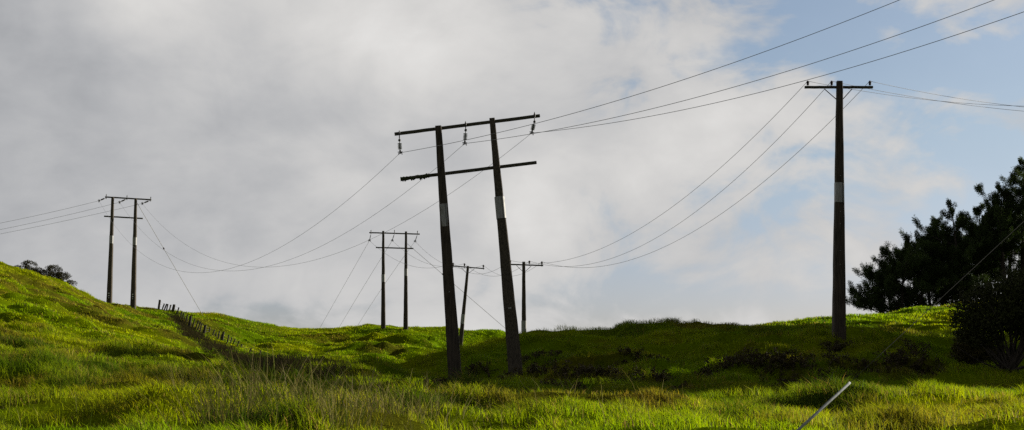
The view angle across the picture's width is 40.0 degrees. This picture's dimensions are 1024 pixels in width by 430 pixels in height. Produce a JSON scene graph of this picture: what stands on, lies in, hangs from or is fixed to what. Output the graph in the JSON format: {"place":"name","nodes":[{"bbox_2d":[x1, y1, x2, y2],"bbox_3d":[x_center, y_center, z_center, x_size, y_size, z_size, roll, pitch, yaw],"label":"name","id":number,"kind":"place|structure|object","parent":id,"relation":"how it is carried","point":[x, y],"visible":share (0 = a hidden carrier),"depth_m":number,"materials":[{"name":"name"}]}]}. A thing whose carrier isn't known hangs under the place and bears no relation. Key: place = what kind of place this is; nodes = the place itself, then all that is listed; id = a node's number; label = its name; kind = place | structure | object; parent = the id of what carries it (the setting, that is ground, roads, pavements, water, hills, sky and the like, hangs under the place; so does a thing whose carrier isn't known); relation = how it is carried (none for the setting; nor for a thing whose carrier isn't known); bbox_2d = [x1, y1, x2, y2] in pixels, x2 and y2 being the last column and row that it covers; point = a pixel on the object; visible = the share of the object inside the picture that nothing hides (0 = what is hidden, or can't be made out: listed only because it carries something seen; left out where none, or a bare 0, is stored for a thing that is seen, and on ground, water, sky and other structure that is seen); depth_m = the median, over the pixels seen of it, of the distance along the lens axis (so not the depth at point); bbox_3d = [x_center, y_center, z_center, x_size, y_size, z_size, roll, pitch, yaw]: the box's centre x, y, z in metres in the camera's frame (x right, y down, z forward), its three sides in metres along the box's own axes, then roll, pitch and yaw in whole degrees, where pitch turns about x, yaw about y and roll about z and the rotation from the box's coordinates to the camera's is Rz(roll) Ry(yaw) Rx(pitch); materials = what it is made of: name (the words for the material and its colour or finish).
{"place":"outdoors","nodes":[
{"label":"outdoors","id":0,"kind":"place"},
{"bbox_2d":[0,262,1023,429],"bbox_3d":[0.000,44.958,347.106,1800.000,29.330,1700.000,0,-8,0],"label":"ground","id":1,"kind":"structure","parent":0,"point":[95,418],"depth_m":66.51,"materials":[{"name":"green plant"}]},
{"bbox_2d":[15,260,50,276],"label":"bush","id":2,"kind":"object","parent":1,"relation":"on","point":[26,265],"visible":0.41,"depth_m":140.28,"materials":[{"name":"green plant"}]},
{"bbox_2d":[38,264,77,285],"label":"bush","id":3,"kind":"object","parent":1,"relation":"on","point":[53,273],"visible":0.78,"depth_m":140.13,"materials":[{"name":"green plant"}]},
{"bbox_2d":[98,194,150,308],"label":"frame pole","id":4,"kind":"object","parent":1,"relation":"on","point":[133,277],"visible":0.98,"depth_m":140.63,"materials":[{"name":"wood"}]},
{"bbox_2d":[3,201,96,222],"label":"power line","id":5,"kind":"object","parent":4,"relation":"attached to","point":[54,211],"visible":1,"depth_m":143.78,"materials":[{"name":"metal"}]},
{"bbox_2d":[0,202,118,229],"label":"power line","id":6,"kind":"object","parent":4,"relation":"attached to","point":[61,216],"visible":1,"depth_m":143.92,"materials":[{"name":"metal"}]},
{"bbox_2d":[2,204,138,233],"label":"power line","id":7,"kind":"object","parent":4,"relation":"attached to","point":[71,219],"visible":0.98,"depth_m":144.14,"materials":[{"name":"metal"}]},
{"bbox_2d":[137,203,201,313],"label":"guy wire","id":8,"kind":"object","parent":4,"relation":"attached to","point":[169,258],"visible":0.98,"depth_m":145.36,"materials":[{"name":"grey metal"}]},
{"bbox_2d":[99,153,399,272],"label":"power line","id":9,"kind":"object","parent":4,"relation":"attached to","point":[274,250],"visible":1,"depth_m":80.80,"materials":[{"name":"metal"}]},
{"bbox_2d":[115,358,258,387],"bbox_3d":[-8.035,4.120,35.306,3.266,1.116,3.416,-3,-8,19],"label":"rush clump","id":10,"kind":"object","parent":1,"relation":"on","point":[183,377],"visible":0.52,"depth_m":34.94,"materials":[{"name":"green plant"}]},
{"bbox_2d":[115,368,326,427],"bbox_3d":[-4.490,3.001,22.455,2.613,1.250,2.929,-4,-9,28],"label":"rush clump","id":11,"kind":"object","parent":1,"relation":"on","point":[232,405],"visible":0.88,"depth_m":22.58,"materials":[{"name":"green plant"}]},
{"bbox_2d":[158,300,297,358],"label":"fence","id":12,"kind":"object","parent":1,"relation":"on","point":[189,323],"visible":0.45,"depth_m":136.78,"materials":[{"name":"brown wood"}]},
{"bbox_2d":[179,340,328,405],"bbox_3d":[-4.972,2.958,26.167,3.043,1.499,3.426,-5,-9,34],"label":"rush clump","id":13,"kind":"object","parent":1,"relation":"on","point":[239,378],"visible":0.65,"depth_m":26.29,"materials":[{"name":"green plant"}]},
{"bbox_2d":[163,312,376,379],"bbox_3d":[-19.916,8.253,98.047,7.326,9.135,94.240,2,-8,-15],"label":"scrub","id":14,"kind":"object","parent":1,"relation":"on","point":[220,346],"visible":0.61,"depth_m":62.79,"materials":[{"name":"green plant"}]},
{"bbox_2d":[210,360,376,416],"bbox_3d":[-3.619,2.921,23.776,2.830,1.207,3.050,0,-8,0],"label":"rush clump","id":15,"kind":"object","parent":1,"relation":"on","point":[309,388],"visible":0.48,"depth_m":23.45,"materials":[{"name":"green plant"}]},
{"bbox_2d":[250,367,407,429],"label":"rush clump","id":16,"kind":"object","parent":1,"relation":"on","point":[331,415],"visible":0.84,"depth_m":22.91,"materials":[{"name":"green plant"}]},
{"bbox_2d":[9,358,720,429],"bbox_3d":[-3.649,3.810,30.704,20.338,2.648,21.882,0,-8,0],"label":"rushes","id":17,"kind":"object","parent":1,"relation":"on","point":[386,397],"visible":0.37,"depth_m":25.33,"materials":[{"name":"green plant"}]},
{"bbox_2d":[294,363,437,395],"bbox_3d":[-3.860,4.473,36.993,4.104,1.364,5.762,0,-8,0],"label":"rush clump","id":18,"kind":"object","parent":1,"relation":"on","point":[354,380],"visible":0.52,"depth_m":36.69,"materials":[{"name":"green plant"}]},
{"bbox_2d":[331,378,454,422],"bbox_3d":[-2.187,3.303,25.020,2.397,0.914,2.702,0,-8,0],"label":"rush clump","id":19,"kind":"object","parent":1,"relation":"on","point":[391,401],"visible":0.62,"depth_m":24.81,"materials":[{"name":"green plant"}]},
{"bbox_2d":[368,230,419,329],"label":"frame pole","id":20,"kind":"object","parent":1,"relation":"on","point":[405,318],"visible":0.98,"depth_m":155.27,"materials":[{"name":"wood"}]},
{"bbox_2d":[409,245,504,327],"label":"guy wire","id":21,"kind":"object","parent":20,"relation":"attached to","point":[455,285],"visible":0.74,"depth_m":153.64,"materials":[{"name":"grey metal"}]},
{"bbox_2d":[358,381,498,429],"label":"rush clump","id":22,"kind":"object","parent":1,"relation":"on","point":[431,413],"visible":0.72,"depth_m":24.95,"materials":[{"name":"green plant"}]},
{"bbox_2d":[418,375,471,386],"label":"bramble","id":23,"kind":"object","parent":1,"relation":"on","point":[442,380],"visible":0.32,"depth_m":44.56,"materials":[{"name":"green plant"}]},
{"bbox_2d":[394,112,539,378],"bbox_3d":[-1.951,1.750,62.619,6.625,13.162,1.082,1,-8,-8],"label":"frame pole","id":24,"kind":"object","parent":1,"relation":"on","point":[514,358],"visible":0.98,"depth_m":62.61,"materials":[{"name":"wood"}]},
{"bbox_2d":[124,145,462,270],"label":"power line","id":25,"kind":"object","parent":24,"relation":"attached to","point":[318,247],"visible":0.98,"depth_m":81.36,"materials":[{"name":"metal"}]},
{"bbox_2d":[145,135,528,266],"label":"power line","id":26,"kind":"object","parent":24,"relation":"attached to","point":[374,237],"visible":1,"depth_m":80.55,"materials":[{"name":"metal"}]},
{"bbox_2d":[401,0,898,152],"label":"power line","id":27,"kind":"object","parent":24,"relation":"attached to","point":[668,84],"visible":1,"depth_m":52.26,"materials":[{"name":"metal"}]},
{"bbox_2d":[465,0,993,143],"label":"power line","id":28,"kind":"object","parent":24,"relation":"attached to","point":[749,82],"visible":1,"depth_m":50.87,"materials":[{"name":"metal"}]},
{"bbox_2d":[535,12,1022,132],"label":"power line","id":29,"kind":"object","parent":24,"relation":"attached to","point":[804,80],"visible":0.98,"depth_m":50.19,"materials":[{"name":"metal"}]},
{"bbox_2d":[453,263,483,347],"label":"utility pole","id":30,"kind":"object","parent":1,"relation":"on","point":[461,332],"visible":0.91,"depth_m":149.91,"materials":[{"name":"wood"}]},
{"bbox_2d":[464,360,498,377],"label":"bramble","id":31,"kind":"object","parent":1,"relation":"on","point":[473,366],"visible":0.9,"depth_m":67.07,"materials":[{"name":"green plant"}]},
{"bbox_2d":[0,261,997,363],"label":"grass","id":32,"kind":"structure","parent":1,"relation":"on","point":[883,315],"depth_m":121.33,"materials":[{"name":"green plant"}]},
{"bbox_2d":[0,317,1023,392],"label":"grass","id":33,"kind":"structure","parent":1,"relation":"on","point":[703,331],"depth_m":65.61,"materials":[{"name":"green plant"}]},
{"bbox_2d":[482,362,569,380],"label":"bramble","id":34,"kind":"object","parent":1,"relation":"on","point":[534,367],"visible":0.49,"depth_m":54.34,"materials":[{"name":"green plant"}]},
{"bbox_2d":[511,261,542,332],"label":"utility pole","id":35,"kind":"object","parent":1,"relation":"on","point":[523,321],"visible":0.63,"depth_m":120.05,"materials":[{"name":"wood"}]},
{"bbox_2d":[507,349,569,364],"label":"bramble","id":36,"kind":"object","parent":1,"relation":"on","point":[537,353],"visible":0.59,"depth_m":69.18,"materials":[{"name":"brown plant"}]},
{"bbox_2d":[531,378,587,391],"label":"bramble","id":37,"kind":"object","parent":1,"relation":"on","point":[579,384],"visible":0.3,"depth_m":44.71,"materials":[{"name":"green plant"}]},
{"bbox_2d":[542,356,623,381],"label":"bramble","id":38,"kind":"object","parent":1,"relation":"on","point":[582,368],"visible":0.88,"depth_m":50.33,"materials":[{"name":"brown plant"}]},
{"bbox_2d":[609,346,669,367],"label":"bramble","id":39,"kind":"object","parent":1,"relation":"on","point":[628,350],"visible":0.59,"depth_m":60.73,"materials":[{"name":"green plant"}]},
{"bbox_2d":[599,364,711,383],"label":"bramble","id":40,"kind":"object","parent":1,"relation":"on","point":[660,376],"visible":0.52,"depth_m":48.71,"materials":[{"name":"green plant"}]},
{"bbox_2d":[646,381,692,390],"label":"bramble","id":41,"kind":"object","parent":1,"relation":"on","point":[682,384],"visible":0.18,"depth_m":44.49,"materials":[{"name":"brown plant"}]},
{"bbox_2d":[668,355,780,378],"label":"bramble","id":42,"kind":"object","parent":1,"relation":"on","point":[725,366],"visible":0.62,"depth_m":51.20,"materials":[{"name":"green plant"}]},
{"bbox_2d":[714,344,808,379],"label":"bramble","id":43,"kind":"object","parent":1,"relation":"on","point":[759,357],"visible":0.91,"depth_m":51.24,"materials":[{"name":"green plant"}]},
{"bbox_2d":[759,366,858,387],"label":"bramble","id":44,"kind":"object","parent":1,"relation":"on","point":[782,380],"visible":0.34,"depth_m":47.47,"materials":[{"name":"green plant"}]},
{"bbox_2d":[818,338,854,352],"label":"bramble","id":45,"kind":"object","parent":1,"relation":"on","point":[835,346],"visible":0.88,"depth_m":65.68,"materials":[{"name":"green plant"}]},
{"bbox_2d":[804,81,872,340],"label":"utility pole","id":46,"kind":"object","parent":1,"relation":"on","point":[839,305],"visible":0.98,"depth_m":68.39,"materials":[{"name":"wood"}]},
{"bbox_2d":[515,83,805,262],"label":"power line","id":47,"kind":"object","parent":46,"relation":"attached to","point":[693,190],"visible":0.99,"depth_m":82.13,"materials":[{"name":"metal"}]},
{"bbox_2d":[531,83,829,266],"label":"power line","id":48,"kind":"object","parent":46,"relation":"attached to","point":[707,202],"visible":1,"depth_m":82.41,"materials":[{"name":"metal"}]},
{"bbox_2d":[544,83,867,267],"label":"power line","id":49,"kind":"object","parent":46,"relation":"attached to","point":[731,206],"visible":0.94,"depth_m":84.08,"materials":[{"name":"metal"}]},
{"bbox_2d":[809,81,1008,105],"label":"power line","id":50,"kind":"object","parent":46,"relation":"attached to","point":[915,98],"visible":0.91,"depth_m":73.79,"materials":[{"name":"metal"}]},
{"bbox_2d":[833,81,1017,110],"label":"power line","id":51,"kind":"object","parent":46,"relation":"attached to","point":[935,100],"visible":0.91,"depth_m":74.12,"materials":[{"name":"metal"}]},
{"bbox_2d":[871,81,1020,106],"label":"power line","id":52,"kind":"object","parent":46,"relation":"attached to","point":[946,96],"visible":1,"depth_m":73.40,"materials":[{"name":"metal"}]},
{"bbox_2d":[785,345,941,374],"bbox_3d":[12.675,5.639,51.387,4.965,1.796,3.663,4,-9,-26],"label":"bramble","id":53,"kind":"object","parent":1,"relation":"on","point":[901,351],"visible":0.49,"depth_m":51.09,"materials":[{"name":"green plant"}]},
{"bbox_2d":[876,285,908,310],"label":"pine tree","id":54,"kind":"object","parent":1,"relation":"on","point":[895,303],"visible":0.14,"depth_m":115.08,"materials":[{"name":"green plant"}]},
{"bbox_2d":[846,241,948,313],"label":"pine tree","id":55,"kind":"object","parent":1,"relation":"on","point":[887,276],"visible":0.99,"depth_m":109.77,"materials":[{"name":"green plant"}]},
{"bbox_2d":[797,221,1023,429],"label":"guy wire","id":56,"kind":"object","parent":1,"relation":"attached to","point":[823,406],"visible":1,"depth_m":20.47,"materials":[{"name":"grey metal"}]},
{"bbox_2d":[896,337,931,357],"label":"bramble","id":57,"kind":"object","parent":1,"relation":"on","point":[911,346],"visible":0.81,"depth_m":60.69,"materials":[{"name":"green plant"}]},
{"bbox_2d":[876,349,954,375],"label":"bramble","id":58,"kind":"object","parent":1,"relation":"on","point":[917,366],"visible":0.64,"depth_m":50.55,"materials":[{"name":"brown plant"}]},
{"bbox_2d":[881,228,962,307],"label":"pine tree","id":59,"kind":"object","parent":1,"relation":"on","point":[906,245],"visible":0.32,"depth_m":113.28,"materials":[{"name":"green plant"}]},
{"bbox_2d":[895,241,950,305],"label":"pine tree","id":60,"kind":"object","parent":1,"relation":"on","point":[929,303],"visible":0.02,"depth_m":118.79,"materials":[{"name":"green plant"}]},
{"bbox_2d":[920,215,979,305],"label":"pine tree","id":61,"kind":"object","parent":1,"relation":"on","point":[938,296],"visible":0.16,"depth_m":115.04,"materials":[{"name":"green plant"}]},
{"bbox_2d":[911,198,993,301],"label":"pine tree","id":62,"kind":"object","parent":1,"relation":"on","point":[956,256],"visible":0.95,"depth_m":112.01,"materials":[{"name":"green plant"}]},
{"bbox_2d":[929,251,992,303],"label":"pine tree","id":63,"kind":"object","parent":1,"relation":"on","point":[982,268],"visible":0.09,"depth_m":115.21,"materials":[{"name":"green plant"}]},
{"bbox_2d":[932,221,998,305],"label":"pine tree","id":64,"kind":"object","parent":1,"relation":"on","point":[973,274],"visible":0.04,"depth_m":119.44,"materials":[{"name":"green plant"}]},
{"bbox_2d":[949,334,1004,364],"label":"bush","id":65,"kind":"object","parent":1,"relation":"on","point":[960,356],"visible":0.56,"depth_m":58.58,"materials":[{"name":"green plant"}]},
{"bbox_2d":[946,268,1023,372],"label":"bush","id":66,"kind":"object","parent":1,"relation":"on","point":[989,316],"visible":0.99,"depth_m":49.24,"materials":[{"name":"green plant"}]},
{"bbox_2d":[956,203,1016,283],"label":"pine tree","id":67,"kind":"object","parent":1,"relation":"on","point":[978,210],"visible":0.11,"depth_m":116.72,"materials":[{"name":"green plant"}]},
{"bbox_2d":[963,181,1021,283],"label":"pine tree","id":68,"kind":"object","parent":1,"relation":"on","point":[995,215],"visible":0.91,"depth_m":112.48,"materials":[{"name":"green plant"}]},
{"bbox_2d":[968,262,1020,289],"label":"pine tree","id":69,"kind":"object","parent":1,"relation":"on","point":[989,272],"visible":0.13,"depth_m":117.24,"materials":[{"name":"green plant"}]},
{"bbox_2d":[970,156,1023,276],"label":"pine tree","id":70,"kind":"object","parent":1,"relation":"on","point":[1015,177],"visible":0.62,"depth_m":113.35,"materials":[{"name":"green plant"}]},
{"bbox_2d":[976,207,1021,277],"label":"pine tree","id":71,"kind":"object","parent":1,"relation":"on","point":[1011,265],"visible":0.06,"depth_m":120.93,"materials":[{"name":"green plant"}]},
{"bbox_2d":[0,0,1023,332],"label":"sky","id":72,"kind":"structure","parent":0,"point":[245,125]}
]}

